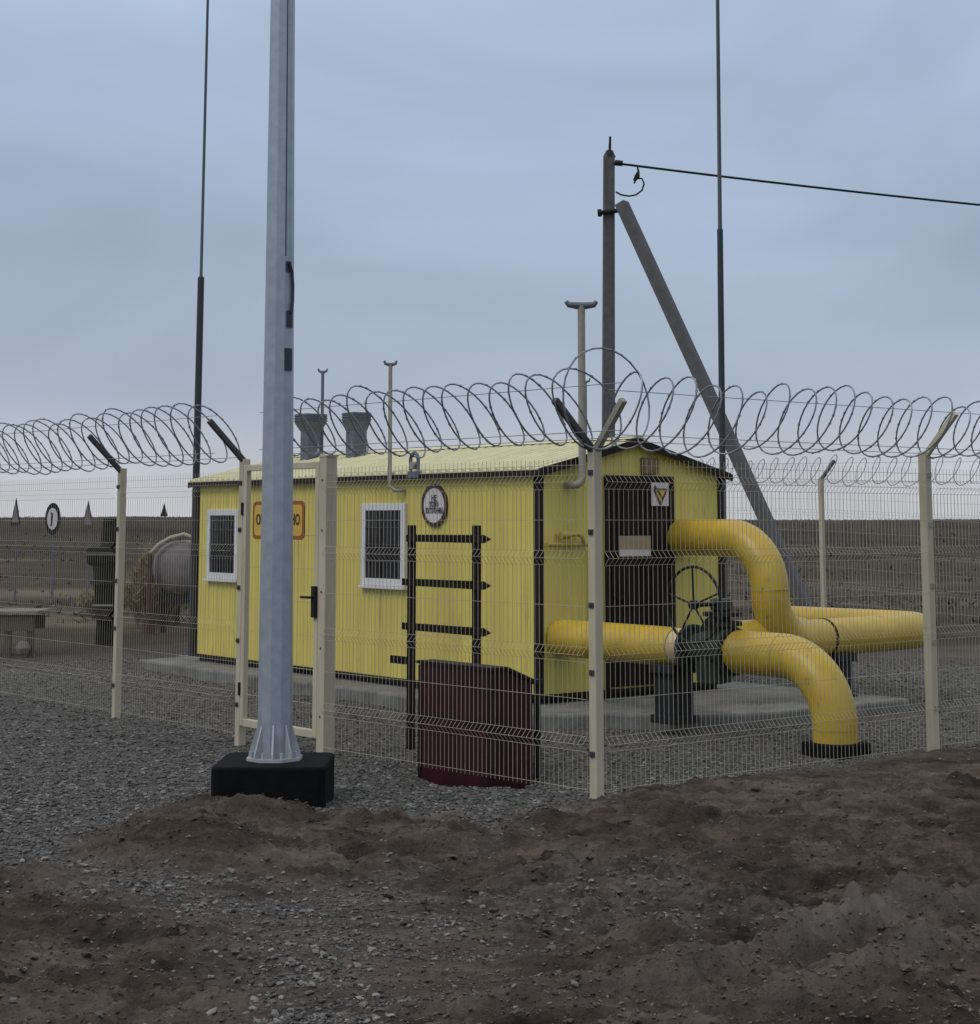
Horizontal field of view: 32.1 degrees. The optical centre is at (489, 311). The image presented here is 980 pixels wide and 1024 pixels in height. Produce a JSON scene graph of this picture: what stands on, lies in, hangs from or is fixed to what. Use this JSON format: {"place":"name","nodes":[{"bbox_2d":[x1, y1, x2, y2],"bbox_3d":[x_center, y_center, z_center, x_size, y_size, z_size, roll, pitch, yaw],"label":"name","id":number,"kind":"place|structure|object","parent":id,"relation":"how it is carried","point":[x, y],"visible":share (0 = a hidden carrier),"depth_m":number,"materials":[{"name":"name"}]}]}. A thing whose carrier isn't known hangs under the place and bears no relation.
{"place":"outdoors","nodes":[
{"label":"outdoors","id":0,"kind":"place"},
{"bbox_2d":[0,516,979,1023],"bbox_3d":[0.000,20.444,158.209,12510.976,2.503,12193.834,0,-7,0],"label":"ground","id":1,"kind":"structure","parent":0,"point":[804,876],"depth_m":10.04,"materials":[{"name":"soil"}]},
{"bbox_2d":[11,498,19,601],"bbox_3d":[-11.009,5.689,39.596,0.082,2.723,0.728,5,-8,-33],"label":"road sign","id":2,"kind":"object","parent":1,"relation":"on","point":[15,515],"visible":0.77,"depth_m":39.60,"materials":[{"name":"grey metal"}]},
{"bbox_2d":[15,641,30,655],"bbox_3d":[-6.913,4.979,25.276,0.220,0.220,0.220,6,-9,-38],"label":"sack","id":3,"kind":"object","parent":1,"relation":"on","point":[22,650],"visible":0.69,"depth_m":25.19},
{"bbox_2d":[0,608,50,656],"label":"wooden trestle","id":4,"kind":"object","parent":1,"relation":"on","point":[29,624],"visible":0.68,"depth_m":25.37,"materials":[{"name":"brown wood"}]},
{"bbox_2d":[45,503,60,600],"bbox_3d":[-10.159,5.728,39.579,0.112,2.584,0.739,6,-9,-38],"label":"road sign","id":5,"kind":"object","parent":1,"relation":"on","point":[52,512],"visible":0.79,"depth_m":39.60,"materials":[{"name":"white metal"}]},
{"bbox_2d":[0,477,115,712],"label":"fence","id":6,"kind":"object","parent":1,"relation":"on","point":[42,520],"visible":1,"depth_m":19.23,"materials":[{"name":"beige metal"}]},
{"bbox_2d":[82,501,93,591],"bbox_3d":[-9.329,5.671,39.598,0.082,2.565,0.728,5,-9,-35],"label":"road sign","id":7,"kind":"object","parent":1,"relation":"on","point":[85,524],"visible":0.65,"depth_m":39.63,"materials":[{"name":"grey metal"}]},
{"bbox_2d":[73,583,127,614],"bbox_3d":[-6.973,5.176,31.111,1.327,0.667,1.351,6,-9,-38],"label":"dry bush","id":8,"kind":"object","parent":1,"relation":"on","point":[85,600],"visible":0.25,"depth_m":30.85,"materials":[{"name":"plant"}]},
{"bbox_2d":[87,519,116,645],"bbox_3d":[-6.073,4.302,26.876,0.534,2.070,0.500,0,-7,0],"label":"valve stack","id":9,"kind":"object","parent":1,"relation":"on","point":[97,577],"visible":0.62,"depth_m":26.73,"materials":[{"name":"metal"}]},
{"bbox_2d":[87,434,126,717],"bbox_3d":[-4.125,2.990,18.179,0.453,3.356,0.074,6,-9,-38],"label":"fence post","id":10,"kind":"object","parent":1,"relation":"on","point":[119,566],"visible":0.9,"depth_m":18.28,"materials":[{"name":"beige metal"}]},
{"bbox_2d":[0,403,243,474],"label":"razor wire coil","id":11,"kind":"object","parent":10,"relation":"attached to","point":[121,438],"visible":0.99,"depth_m":18.17,"materials":[{"name":"metal"}]},
{"bbox_2d":[142,553,154,633],"bbox_3d":[-5.680,4.719,28.437,0.203,1.400,0.203,-4,-8,29],"label":"stand pipe","id":12,"kind":"object","parent":1,"relation":"on","point":[149,597],"visible":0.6,"depth_m":28.40,"materials":[{"name":"grey metal"}]},
{"bbox_2d":[123,529,182,625],"bbox_3d":[-5.867,4.630,29.866,1.370,1.697,1.391,-1,-7,7],"label":"dry bush","id":13,"kind":"object","parent":1,"relation":"on","point":[171,610],"visible":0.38,"depth_m":29.54,"materials":[{"name":"plant"}]},
{"bbox_2d":[161,504,166,538],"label":"road sign","id":14,"kind":"object","parent":1,"relation":"on","point":[164,512],"visible":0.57,"depth_m":59.53,"materials":[{"name":"grey metal"}]},
{"bbox_2d":[149,532,190,632],"bbox_3d":[-5.144,4.665,29.390,1.018,1.740,1.924,0,-7,4],"label":"fuel tank","id":15,"kind":"object","parent":1,"relation":"on","point":[180,561],"visible":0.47,"depth_m":28.56,"materials":[{"name":"metal"}]},
{"bbox_2d":[111,472,237,733],"bbox_3d":[-3.238,2.899,17.291,0.058,2.500,2.403,6,-9,-39],"label":"fence","id":16,"kind":"object","parent":1,"relation":"on","point":[167,520],"visible":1,"depth_m":17.26,"materials":[{"name":"beige metal"}]},
{"bbox_2d":[175,0,208,656],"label":"lightning rod","id":17,"kind":"object","parent":1,"relation":"on","point":[199,356],"visible":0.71,"depth_m":25.66,"materials":[{"name":"metal"}]},
{"bbox_2d":[207,419,249,745],"bbox_3d":[-2.525,2.731,16.275,0.456,3.406,0.080,6,-9,-38],"label":"gate post","id":18,"kind":"object","parent":1,"relation":"on","point":[240,736],"visible":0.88,"depth_m":16.37,"materials":[{"name":"beige metal"}]},
{"bbox_2d":[238,462,319,737],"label":"gate","id":19,"kind":"structure","parent":18,"relation":"attached to","point":[244,721],"depth_m":16.12,"materials":[{"name":"beige metal"}]},
{"bbox_2d":[252,501,304,539],"bbox_3d":[-1.972,1.938,15.866,0.013,0.355,0.910,6,-9,-38],"label":"gate sign","id":20,"kind":"object","parent":19,"relation":"attached to","point":[298,520],"visible":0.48,"depth_m":15.63,"materials":[{"name":"metal"}]},
{"bbox_2d":[211,752,333,808],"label":"foundation block","id":21,"kind":"structure","parent":1,"relation":"on","point":[308,777],"depth_m":12.29,"materials":[{"name":"black concrete"}]},
{"bbox_2d":[246,0,301,762],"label":"lamp mast","id":22,"kind":"object","parent":21,"relation":"on","point":[274,740],"visible":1,"depth_m":12.93,"materials":[{"name":"grey metal"}]},
{"bbox_2d":[316,455,337,753],"bbox_3d":[-1.471,2.807,15.335,0.128,3.025,0.128,6,-9,-38],"label":"gate post","id":23,"kind":"object","parent":1,"relation":"on","point":[327,534],"visible":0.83,"depth_m":15.31,"materials":[{"name":"beige metal"}]},
{"bbox_2d":[390,525,490,749],"bbox_3d":[-0.434,3.062,15.439,0.092,2.245,1.503,6,-9,-38],"label":"tool rack","id":24,"kind":"object","parent":1,"relation":"on","point":[477,586],"visible":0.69,"depth_m":15.56,"materials":[{"name":"black metal"}]},
{"bbox_2d":[320,458,587,793],"bbox_3d":[-0.393,2.504,14.073,0.059,2.500,3.261,6,-9,-42],"label":"fence","id":25,"kind":"object","parent":1,"relation":"on","point":[465,600],"visible":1,"depth_m":13.98,"materials":[{"name":"beige metal"}]},
{"bbox_2d":[416,659,536,788],"bbox_3d":[-0.106,3.521,14.469,0.548,1.078,1.030,6,-9,-38],"label":"sand chest","id":26,"kind":"object","parent":1,"relation":"on","point":[458,708],"visible":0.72,"depth_m":14.16,"materials":[{"name":"red paint"}]},
{"bbox_2d":[0,743,979,1023],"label":"soil clods","id":27,"kind":"object","parent":1,"relation":"on","point":[914,1009],"visible":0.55,"depth_m":8.30,"materials":[{"name":"brown soil"}]},
{"bbox_2d":[0,516,979,628],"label":"dry brush","id":28,"kind":"object","parent":1,"relation":"on","point":[185,608],"visible":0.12,"depth_m":43.04,"materials":[{"name":"brown plant"}]},
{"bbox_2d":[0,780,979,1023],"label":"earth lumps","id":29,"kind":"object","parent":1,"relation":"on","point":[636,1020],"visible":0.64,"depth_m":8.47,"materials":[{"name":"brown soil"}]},
{"bbox_2d":[139,656,908,730],"bbox_3d":[-0.187,4.768,21.355,4.180,0.400,10.149,6,-9,-38],"label":"concrete pad","id":30,"kind":"object","parent":1,"relation":"on","point":[793,697],"visible":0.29,"depth_m":18.52,"materials":[{"name":"grey concrete"}]},
{"bbox_2d":[188,300,732,703],"bbox_3d":[-0.676,2.469,22.037,3.162,4.370,7.874,6,-9,-38],"label":"equipment cabin","id":31,"kind":"object","parent":30,"relation":"on","point":[436,609],"visible":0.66,"depth_m":19.61,"materials":[{"name":"metal"}]},
{"bbox_2d":[203,509,238,582],"bbox_3d":[-3.686,3.209,23.449,0.081,0.985,0.890,6,-9,-38],"label":"window","id":32,"kind":"structure","parent":31,"relation":"in","point":[233,516],"depth_m":23.45,"materials":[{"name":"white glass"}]},
{"bbox_2d":[358,503,406,589],"bbox_3d":[-1.289,2.809,20.478,0.081,1.015,0.950,6,-9,-38],"label":"window","id":33,"kind":"structure","parent":31,"relation":"in","point":[400,566],"depth_m":20.46,"materials":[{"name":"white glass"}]},
{"bbox_2d":[422,484,447,526],"bbox_3d":[-0.646,2.240,19.761,0.020,0.490,0.490,6,-9,-38],"label":"round sign","id":34,"kind":"object","parent":31,"relation":"attached to","point":[437,518],"visible":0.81,"depth_m":19.74,"materials":[{"name":"white metal"}]},
{"bbox_2d":[619,536,650,556],"bbox_3d":[1.624,2.623,19.110,0.485,0.230,0.013,6,-9,-38],"label":"sign","id":35,"kind":"object","parent":31,"relation":"attached to","point":[626,544],"depth_m":19.09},
{"bbox_2d":[604,475,675,689],"bbox_3d":[1.701,3.013,19.122,1.050,2.340,0.079,6,-9,-38],"label":"door","id":36,"kind":"structure","parent":31,"relation":"in","point":[614,518],"depth_m":19.11,"materials":[{"name":"metal"}]},
{"bbox_2d":[651,483,668,505],"bbox_3d":[1.937,2.075,19.425,0.270,0.265,0.020,6,-9,-38],"label":"warning sign","id":37,"kind":"object","parent":31,"relation":"attached to","point":[655,496],"visible":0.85,"depth_m":19.41,"materials":[{"name":"white metal"}]},
{"bbox_2d":[546,619,870,760],"bbox_3d":[1.992,3.750,16.744,0.450,1.297,4.015,6,-9,-38],"label":"gas outlet pipe","id":38,"kind":"object","parent":31,"relation":"attached to","point":[617,635],"visible":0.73,"depth_m":15.76,"materials":[{"name":"yellow metal"}]},
{"bbox_2d":[665,565,741,682],"bbox_3d":[2.149,3.006,16.459,0.686,1.124,0.854,6,-9,-38],"label":"gate valve","id":39,"kind":"object","parent":38,"relation":"attached to","point":[684,661],"visible":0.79,"depth_m":16.41,"materials":[{"name":"metal"}]},
{"bbox_2d":[667,519,923,655],"bbox_3d":[3.293,3.209,20.000,3.664,1.545,2.513,6,-9,-38],"label":"gas riser pipe","id":40,"kind":"object","parent":31,"relation":"attached to","point":[785,612],"visible":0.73,"depth_m":18.83,"materials":[{"name":"metal"}]},
{"bbox_2d":[648,663,697,724],"bbox_3d":[1.825,3.786,16.950,0.380,0.575,0.340,6,-9,-38],"label":"pipe support","id":41,"kind":"object","parent":30,"relation":"on","point":[661,688],"visible":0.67,"depth_m":16.84,"materials":[{"name":"metal"}]},
{"bbox_2d":[830,653,856,696],"bbox_3d":[3.849,4.063,18.996,0.340,0.525,0.340,6,-9,-38],"label":"pipe support","id":42,"kind":"object","parent":30,"relation":"on","point":[846,659],"visible":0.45,"depth_m":18.91,"materials":[{"name":"metal"}]},
{"bbox_2d":[532,679,543,778],"bbox_3d":[0.396,3.597,14.319,0.080,1.010,0.085,6,-9,-38],"label":"stake","id":43,"kind":"object","parent":1,"relation":"on","point":[537,722],"visible":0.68,"depth_m":14.32,"materials":[{"name":"metal"}]},
{"bbox_2d":[551,398,626,798],"bbox_3d":[0.748,2.312,12.664,0.456,3.356,0.387,6,-9,-38],"label":"fence corner post","id":44,"kind":"object","parent":1,"relation":"on","point":[595,614],"visible":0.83,"depth_m":12.88,"materials":[{"name":"beige metal"}]},
{"bbox_2d":[259,347,654,458],"bbox_3d":[-0.515,0.820,14.121,0.748,0.768,4.637,7,-10,-44],"label":"razor wire coil","id":45,"kind":"object","parent":44,"relation":"attached to","point":[528,402],"visible":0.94,"depth_m":13.91,"materials":[{"name":"metal"}]},
{"bbox_2d":[597,136,813,606],"bbox_3d":[3.312,1.242,25.183,3.807,8.210,0.364,-4,-8,28],"label":"utility pole","id":46,"kind":"object","parent":1,"relation":"on","point":[680,332],"visible":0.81,"depth_m":25.76,"materials":[{"name":"concrete"}]},
{"bbox_2d":[623,163,979,205],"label":"power cable","id":47,"kind":"object","parent":46,"relation":"attached to","point":[789,184],"visible":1,"depth_m":27.33,"materials":[{"name":"metal"}]},
{"bbox_2d":[716,0,744,681],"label":"lightning rod","id":48,"kind":"object","parent":1,"relation":"on","point":[721,369],"visible":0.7,"depth_m":22.67,"materials":[{"name":"metal"}]},
{"bbox_2d":[603,458,937,793],"bbox_3d":[2.437,2.509,14.115,3.993,2.500,0.059,6,-9,-39],"label":"fence","id":49,"kind":"object","parent":1,"relation":"on","point":[773,599],"visible":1,"depth_m":14.02,"materials":[{"name":"beige metal"}]},
{"bbox_2d":[726,483,820,596],"bbox_3d":[5.263,4.572,34.200,0.059,2.362,3.663,6,-9,-38],"label":"fence","id":50,"kind":"object","parent":1,"relation":"on","point":[772,485],"visible":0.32,"depth_m":33.46,"materials":[{"name":"beige metal"}]},
{"bbox_2d":[818,460,835,606],"bbox_3d":[6.515,4.453,32.798,0.459,3.220,0.080,6,-9,-38],"label":"fence post","id":51,"kind":"object","parent":1,"relation":"on","point":[823,593],"visible":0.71,"depth_m":32.67,"materials":[{"name":"beige metal"}]},
{"bbox_2d":[825,484,979,616],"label":"fence","id":52,"kind":"object","parent":1,"relation":"on","point":[892,515],"visible":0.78,"depth_m":31.32,"materials":[{"name":"beige metal"}]},
{"bbox_2d":[918,411,958,751],"bbox_3d":[4.081,2.610,15.329,0.085,3.415,0.419,6,-9,-38],"label":"fence post","id":53,"kind":"object","parent":1,"relation":"on","point":[924,461],"visible":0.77,"depth_m":15.43,"materials":[{"name":"beige metal"}]},
{"bbox_2d":[580,371,979,458],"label":"razor wire coil","id":54,"kind":"object","parent":53,"relation":"attached to","point":[720,397],"visible":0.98,"depth_m":14.24,"materials":[{"name":"metal"}]},
{"bbox_2d":[932,468,979,747],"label":"fence","id":55,"kind":"object","parent":1,"relation":"on","point":[949,552],"visible":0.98,"depth_m":15.62,"materials":[{"name":"beige metal"}]},
{"bbox_2d":[0,657,979,1023],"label":"gravel","id":56,"kind":"structure","parent":0,"point":[278,905],"depth_m":13.46,"materials":[{"name":"grey gravel"}]},
{"bbox_2d":[0,0,979,519],"label":"sky","id":57,"kind":"structure","parent":0,"point":[448,154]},
{"bbox_3d":[4.169,4.727,35.724,0.459,3.220,0.080,6,-9,-38],"label":"fence post","id":58,"kind":"object","parent":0,"visible":0},
{"bbox_2d":[699,454,979,486],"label":"razor wire coil","id":59,"kind":"object","parent":58,"relation":"attached to","point":[879,462],"visible":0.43,"depth_m":32.56,"materials":[{"name":"metal"}]}
]}

